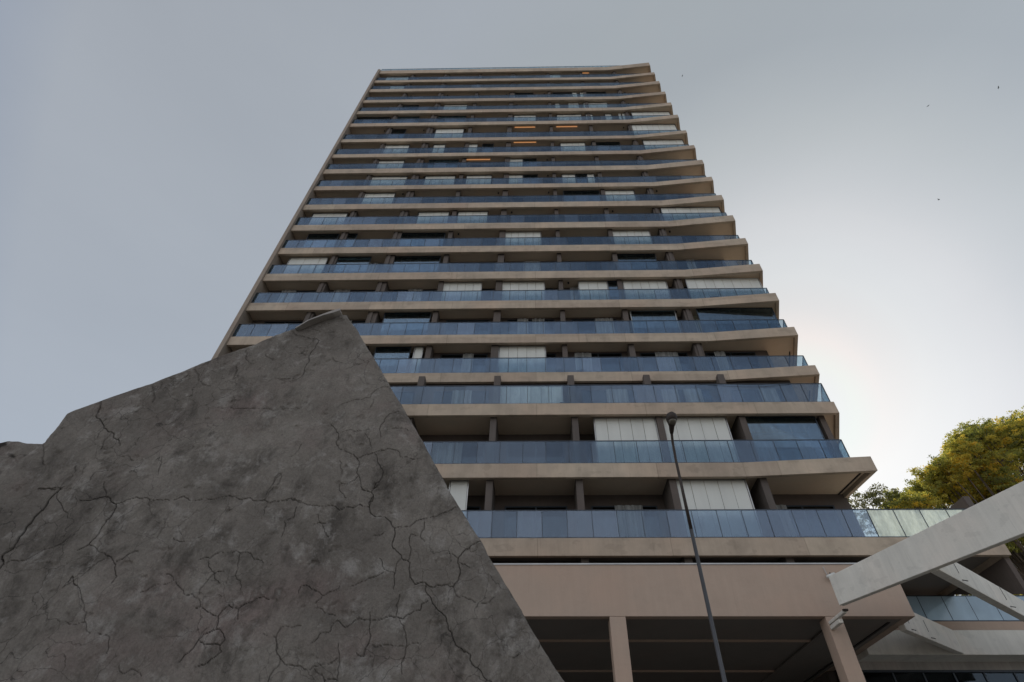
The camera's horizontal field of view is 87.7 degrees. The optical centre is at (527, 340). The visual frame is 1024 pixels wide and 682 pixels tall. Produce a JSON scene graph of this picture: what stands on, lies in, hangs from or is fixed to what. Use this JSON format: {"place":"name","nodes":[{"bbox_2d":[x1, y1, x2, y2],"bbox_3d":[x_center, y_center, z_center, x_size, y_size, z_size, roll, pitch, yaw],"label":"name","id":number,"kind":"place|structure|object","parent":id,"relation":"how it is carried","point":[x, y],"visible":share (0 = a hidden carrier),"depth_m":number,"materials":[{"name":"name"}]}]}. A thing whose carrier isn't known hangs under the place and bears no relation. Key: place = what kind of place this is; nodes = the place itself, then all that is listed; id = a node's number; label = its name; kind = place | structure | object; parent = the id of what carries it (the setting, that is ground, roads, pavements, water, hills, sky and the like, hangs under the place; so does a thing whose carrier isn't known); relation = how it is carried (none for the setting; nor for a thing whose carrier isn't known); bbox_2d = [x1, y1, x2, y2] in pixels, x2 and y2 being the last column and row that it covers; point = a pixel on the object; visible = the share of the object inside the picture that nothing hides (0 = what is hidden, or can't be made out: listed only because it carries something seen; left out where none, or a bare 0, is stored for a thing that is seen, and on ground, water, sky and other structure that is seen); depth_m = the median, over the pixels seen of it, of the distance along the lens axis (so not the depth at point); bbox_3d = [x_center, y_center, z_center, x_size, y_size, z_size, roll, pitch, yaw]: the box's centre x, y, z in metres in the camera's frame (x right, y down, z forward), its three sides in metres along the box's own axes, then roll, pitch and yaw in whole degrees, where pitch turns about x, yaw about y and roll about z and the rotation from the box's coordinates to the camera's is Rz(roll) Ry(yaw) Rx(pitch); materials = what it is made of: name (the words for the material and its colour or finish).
{"place":"outdoors","nodes":[
{"label":"outdoors","id":0,"kind":"place"},
{"bbox_2d":[0,308,564,681],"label":"cracked wall","id":1,"kind":"structure","parent":0,"point":[283,507],"depth_m":3.61,"materials":[{"name":"concrete"}]},
{"bbox_2d":[0,0,1023,535],"label":"sky","id":2,"kind":"structure","parent":0,"point":[156,156],"materials":[{"name":"grey"}]},
{"bbox_2d":[211,63,1023,681],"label":"apartment tower","id":3,"kind":"structure","parent":0,"point":[479,257],"depth_m":27.16,"materials":[{"name":"concrete"}]},
{"bbox_2d":[258,321,302,335],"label":"balcony door","id":4,"kind":"structure","parent":3,"relation":"in","point":[277,328],"depth_m":31.24,"materials":[{"name":"glass"}]},
{"bbox_2d":[275,290,315,302],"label":"balcony door","id":5,"kind":"structure","parent":3,"relation":"in","point":[291,297],"depth_m":33.12,"materials":[{"name":"glass"}]},
{"bbox_2d":[326,200,355,203],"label":"balcony door","id":6,"kind":"structure","parent":3,"relation":"in","point":[328,201],"depth_m":41.09,"materials":[{"name":"glass"}]},
{"bbox_2d":[335,182,363,185],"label":"balcony door","id":7,"kind":"structure","parent":3,"relation":"in","point":[337,184],"depth_m":42.98,"materials":[{"name":"glass"}]},
{"bbox_2d":[330,289,374,301],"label":"balcony door","id":8,"kind":"structure","parent":3,"relation":"in","point":[356,295],"depth_m":33.09,"materials":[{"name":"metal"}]},
{"bbox_2d":[350,320,364,335],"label":"balcony door","id":9,"kind":"structure","parent":3,"relation":"in","point":[359,327],"depth_m":31.26,"materials":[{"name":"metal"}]},
{"bbox_2d":[344,166,370,168],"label":"balcony door","id":10,"kind":"structure","parent":3,"relation":"in","point":[364,167],"depth_m":44.94,"materials":[{"name":"glass"}]},
{"bbox_2d":[353,240,390,246],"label":"balcony door","id":11,"kind":"structure","parent":3,"relation":"in","point":[358,243],"depth_m":37.11,"materials":[{"name":"glass"}]},
{"bbox_2d":[367,262,383,272],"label":"balcony door","id":12,"kind":"structure","parent":3,"relation":"in","point":[378,268],"depth_m":35.04,"materials":[{"name":"glass"}]},
{"bbox_2d":[362,218,397,223],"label":"balcony door","id":13,"kind":"structure","parent":3,"relation":"in","point":[380,220],"depth_m":39.09,"materials":[{"name":"glass"}]},
{"bbox_2d":[370,199,403,203],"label":"balcony door","id":14,"kind":"structure","parent":3,"relation":"in","point":[399,201],"depth_m":41.00,"materials":[{"name":"glass"}]},
{"bbox_2d":[393,390,413,403],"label":"balcony door","id":15,"kind":"structure","parent":3,"relation":"in","point":[407,396],"depth_m":26.56,"materials":[{"name":"glass"}]},
{"bbox_2d":[384,355,422,372],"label":"balcony door","id":16,"kind":"structure","parent":3,"relation":"in","point":[410,360],"depth_m":29.02,"materials":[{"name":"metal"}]},
{"bbox_2d":[390,289,435,301],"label":"balcony door","id":17,"kind":"structure","parent":3,"relation":"in","point":[402,296],"depth_m":33.02,"materials":[{"name":"glass"}]},
{"bbox_2d":[418,199,452,202],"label":"balcony door","id":18,"kind":"structure","parent":3,"relation":"in","point":[423,200],"depth_m":40.95,"materials":[{"name":"glass"}]},
{"bbox_2d":[425,442,484,462],"bbox_3d":[-3.332,5.431,23.785,2.760,2.120,0.159,0,-45,1],"label":"balcony door","id":19,"kind":"structure","parent":3,"relation":"in","point":[443,452],"depth_m":24.16,"materials":[{"name":"glass"}]},
{"bbox_2d":[432,390,488,403],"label":"balcony door","id":20,"kind":"structure","parent":3,"relation":"in","point":[450,397],"depth_m":26.41,"materials":[{"name":"glass"}]},
{"bbox_2d":[438,353,487,372],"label":"balcony door","id":21,"kind":"structure","parent":3,"relation":"in","point":[445,365],"depth_m":28.95,"materials":[{"name":"glass"}]},
{"bbox_2d":[444,320,489,334],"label":"balcony door","id":22,"kind":"structure","parent":3,"relation":"in","point":[450,328],"depth_m":30.97,"materials":[{"name":"glass"}]},
{"bbox_2d":[465,506,480,536],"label":"balcony door","id":23,"kind":"structure","parent":3,"relation":"in","point":[473,519],"depth_m":21.99,"materials":[{"name":"glass"}]},
{"bbox_2d":[455,289,492,300],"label":"balcony door","id":24,"kind":"structure","parent":3,"relation":"in","point":[485,295],"depth_m":32.99,"materials":[{"name":"glass"}]},
{"bbox_2d":[454,262,494,271],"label":"balcony door","id":25,"kind":"structure","parent":3,"relation":"in","point":[473,266],"depth_m":35.02,"materials":[{"name":"glass"}]},
{"bbox_2d":[459,238,496,245],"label":"balcony door","id":26,"kind":"structure","parent":3,"relation":"in","point":[486,241],"depth_m":37.01,"materials":[{"name":"glass"}]},
{"bbox_2d":[464,217,497,222],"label":"balcony door","id":27,"kind":"structure","parent":3,"relation":"in","point":[490,219],"depth_m":38.92,"materials":[{"name":"glass"}]},
{"bbox_2d":[466,198,499,202],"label":"balcony door","id":28,"kind":"structure","parent":3,"relation":"in","point":[468,200],"depth_m":40.92,"materials":[{"name":"glass"}]},
{"bbox_2d":[472,165,502,166],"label":"balcony door","id":29,"kind":"structure","parent":3,"relation":"in","point":[472,165],"depth_m":44.78,"materials":[{"name":"glass"}]},
{"bbox_2d":[478,181,500,183],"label":"balcony door","id":30,"kind":"structure","parent":3,"relation":"in","point":[494,182],"depth_m":42.81,"materials":[{"name":"glass"}]},
{"bbox_2d":[509,261,551,270],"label":"balcony door","id":31,"kind":"structure","parent":3,"relation":"in","point":[513,266],"depth_m":34.87,"materials":[{"name":"glass"}]},
{"bbox_2d":[507,318,554,333],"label":"balcony door","id":32,"kind":"structure","parent":3,"relation":"in","point":[513,327],"depth_m":30.88,"materials":[{"name":"glass"}]},
{"bbox_2d":[512,216,549,222],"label":"balcony door","id":33,"kind":"structure","parent":3,"relation":"in","point":[514,219],"depth_m":38.91,"materials":[{"name":"glass"}]},
{"bbox_2d":[513,197,548,201],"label":"balcony door","id":34,"kind":"structure","parent":3,"relation":"in","point":[543,199],"depth_m":40.85,"materials":[{"name":"glass"}]},
{"bbox_2d":[508,354,556,371],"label":"balcony door","id":35,"kind":"structure","parent":3,"relation":"in","point":[551,364],"depth_m":28.90,"materials":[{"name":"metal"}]},
{"bbox_2d":[518,238,550,244],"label":"balcony door","id":36,"kind":"structure","parent":3,"relation":"in","point":[543,241],"depth_m":36.95,"materials":[{"name":"glass"}]},
{"bbox_2d":[522,180,547,183],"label":"balcony door","id":37,"kind":"structure","parent":3,"relation":"in","point":[539,181],"depth_m":42.79,"materials":[{"name":"glass"}]},
{"bbox_2d":[506,442,564,462],"bbox_3d":[0.359,5.441,23.769,2.620,2.120,0.049,0,-45,1],"label":"balcony door","id":38,"kind":"structure","parent":3,"relation":"in","point":[532,452],"depth_m":24.13,"materials":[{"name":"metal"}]},
{"bbox_2d":[503,506,568,536],"bbox_3d":[0.343,7.675,21.557,2.620,2.120,0.049,0,-45,1],"label":"balcony door","id":39,"kind":"structure","parent":3,"relation":"in","point":[527,523],"depth_m":21.81,"materials":[{"name":"glass"}]},
{"bbox_2d":[518,288,553,299],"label":"balcony door","id":40,"kind":"structure","parent":3,"relation":"in","point":[549,295],"depth_m":32.92,"materials":[{"name":"glass"}]},
{"bbox_2d":[559,164,590,165],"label":"balcony door","id":41,"kind":"structure","parent":3,"relation":"in","point":[559,164],"depth_m":44.65,"materials":[{"name":"glass"}]},
{"bbox_2d":[564,216,599,221],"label":"balcony door","id":42,"kind":"structure","parent":3,"relation":"in","point":[567,218],"depth_m":38.86,"materials":[{"name":"glass"}]},
{"bbox_2d":[565,237,603,244],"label":"balcony door","id":43,"kind":"structure","parent":3,"relation":"in","point":[585,240],"depth_m":36.90,"materials":[{"name":"glass"}]},
{"bbox_2d":[567,261,607,270],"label":"balcony door","id":44,"kind":"structure","parent":3,"relation":"in","point":[575,265],"depth_m":34.90,"materials":[{"name":"glass"}]},
{"bbox_2d":[569,287,610,299],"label":"balcony door","id":45,"kind":"structure","parent":3,"relation":"in","point":[573,294],"depth_m":32.82,"materials":[{"name":"glass"}]},
{"bbox_2d":[572,318,617,333],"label":"balcony door","id":46,"kind":"structure","parent":3,"relation":"in","point":[583,327],"depth_m":30.83,"materials":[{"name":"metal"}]},
{"bbox_2d":[574,352,624,371],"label":"balcony door","id":47,"kind":"structure","parent":3,"relation":"in","point":[589,364],"depth_m":28.84,"materials":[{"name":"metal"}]},
{"bbox_2d":[581,389,638,402],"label":"balcony door","id":48,"kind":"structure","parent":3,"relation":"in","point":[624,395],"depth_m":26.30,"materials":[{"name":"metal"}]},
{"bbox_2d":[586,442,636,462],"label":"balcony door","id":49,"kind":"structure","parent":3,"relation":"in","point":[593,444],"depth_m":24.03,"materials":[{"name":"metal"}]},
{"bbox_2d":[602,163,633,165],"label":"balcony door","id":50,"kind":"structure","parent":3,"relation":"in","point":[604,164],"depth_m":44.62,"materials":[{"name":"glass"}]},
{"bbox_2d":[606,179,638,182],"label":"balcony door","id":51,"kind":"structure","parent":3,"relation":"in","point":[607,180],"depth_m":42.68,"materials":[{"name":"glass"}]},
{"bbox_2d":[591,505,662,536],"bbox_3d":[4.022,7.602,21.457,2.740,2.120,0.174,0,-45,1],"label":"balcony door","id":52,"kind":"structure","parent":3,"relation":"in","point":[630,524],"depth_m":21.70,"materials":[{"name":"glass"}]},
{"bbox_2d":[613,196,643,200],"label":"balcony door","id":53,"kind":"structure","parent":3,"relation":"in","point":[637,197],"depth_m":40.73,"materials":[{"name":"glass"}]},
{"bbox_2d":[613,215,649,220],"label":"balcony door","id":54,"kind":"structure","parent":3,"relation":"in","point":[639,217],"depth_m":38.82,"materials":[{"name":"glass"}]},
{"bbox_2d":[638,262,662,269],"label":"balcony door","id":55,"kind":"structure","parent":3,"relation":"in","point":[660,266],"depth_m":34.75,"materials":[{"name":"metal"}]},
{"bbox_2d":[650,179,676,181],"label":"balcony door","id":56,"kind":"structure","parent":3,"relation":"in","point":[652,180],"depth_m":42.63,"materials":[{"name":"glass"}]},
{"bbox_2d":[640,352,691,370],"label":"balcony door","id":57,"kind":"structure","parent":3,"relation":"in","point":[648,363],"depth_m":28.76,"materials":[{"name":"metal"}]},
{"bbox_2d":[656,196,685,200],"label":"balcony door","id":58,"kind":"structure","parent":3,"relation":"in","point":[657,197],"depth_m":40.74,"materials":[{"name":"glass"}]},
{"bbox_2d":[656,388,712,401],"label":"balcony door","id":59,"kind":"structure","parent":3,"relation":"in","point":[664,395],"depth_m":26.23,"materials":[{"name":"glass"}]},
{"bbox_2d":[669,236,704,243],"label":"balcony door","id":60,"kind":"structure","parent":3,"relation":"in","point":[673,239],"depth_m":36.84,"materials":[{"name":"glass"}]},
{"bbox_2d":[676,259,715,269],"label":"balcony door","id":61,"kind":"structure","parent":3,"relation":"in","point":[682,264],"depth_m":34.81,"materials":[{"name":"glass"}]},
{"bbox_2d":[684,287,726,298],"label":"balcony door","id":62,"kind":"structure","parent":3,"relation":"in","point":[684,287],"depth_m":32.69,"materials":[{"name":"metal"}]},
{"bbox_2d":[695,505,746,536],"bbox_3d":[7.711,7.573,21.402,2.640,2.120,0.174,0,-45,1],"label":"balcony door","id":63,"kind":"structure","parent":3,"relation":"in","point":[695,505],"depth_m":21.57,"materials":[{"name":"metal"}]},
{"bbox_2d":[705,351,760,370],"bbox_3d":[11.119,1.342,28.479,2.721,2.120,0.172,0,-45,1],"label":"balcony door","id":64,"kind":"structure","parent":3,"relation":"in","point":[720,363],"depth_m":28.76,"materials":[{"name":"glass"}]},
{"bbox_2d":[717,382,790,384],"bbox_3d":[10.269,1.961,24.541,3.732,0.139,0.022,0,-45,1],"label":"hanging cable","id":65,"kind":"object","parent":3,"relation":"hanging from","point":[753,384],"visible":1,"depth_m":24.50,"materials":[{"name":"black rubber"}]},
{"bbox_2d":[730,388,784,401],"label":"balcony door","id":66,"kind":"structure","parent":3,"relation":"in","point":[748,395],"depth_m":26.20,"materials":[{"name":"glass"}]},
{"bbox_2d":[754,441,811,461],"bbox_3d":[11.336,5.316,23.566,2.579,2.120,0.156,0,-45,1],"label":"balcony door","id":67,"kind":"structure","parent":3,"relation":"in","point":[764,452],"depth_m":23.95,"materials":[{"name":"glass"}]},
{"bbox_2d":[776,505,846,536],"bbox_3d":[11.368,7.546,21.350,2.673,2.120,0.168,0,-45,1],"label":"balcony door","id":68,"kind":"structure","parent":3,"relation":"in","point":[808,523],"depth_m":21.61,"materials":[{"name":"glass"}]},
{"label":"ground","id":69,"kind":"structure","parent":0,"visible":0},
{"bbox_2d":[0,441,40,474],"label":"mouldy wall","id":70,"kind":"structure","parent":69,"relation":"on","point":[12,453],"depth_m":4.46,"materials":[{"name":"grey concrete"}]},
{"bbox_2d":[666,411,726,681],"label":"street lamp","id":71,"kind":"object","parent":69,"relation":"on","point":[671,418],"visible":1,"depth_m":9.98,"materials":[{"name":"metal"}]},
{"bbox_2d":[848,482,912,535],"bbox_3d":[25.165,18.686,32.147,4.438,22.130,3.356,13,-46,-12],"label":"thin tree","id":72,"kind":"object","parent":69,"relation":"on","point":[873,498],"visible":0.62,"depth_m":38.35,"materials":[{"name":"green plant"}]},
{"bbox_2d":[828,481,1023,661],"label":"concrete pergola","id":73,"kind":"object","parent":69,"relation":"on","point":[941,549],"visible":0.85,"depth_m":15.64,"materials":[{"name":"concrete"}]},
{"bbox_2d":[872,406,1023,594],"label":"flowering tree","id":74,"kind":"object","parent":69,"relation":"on","point":[976,463],"visible":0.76,"depth_m":37.76,"materials":[{"name":"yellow plant"}]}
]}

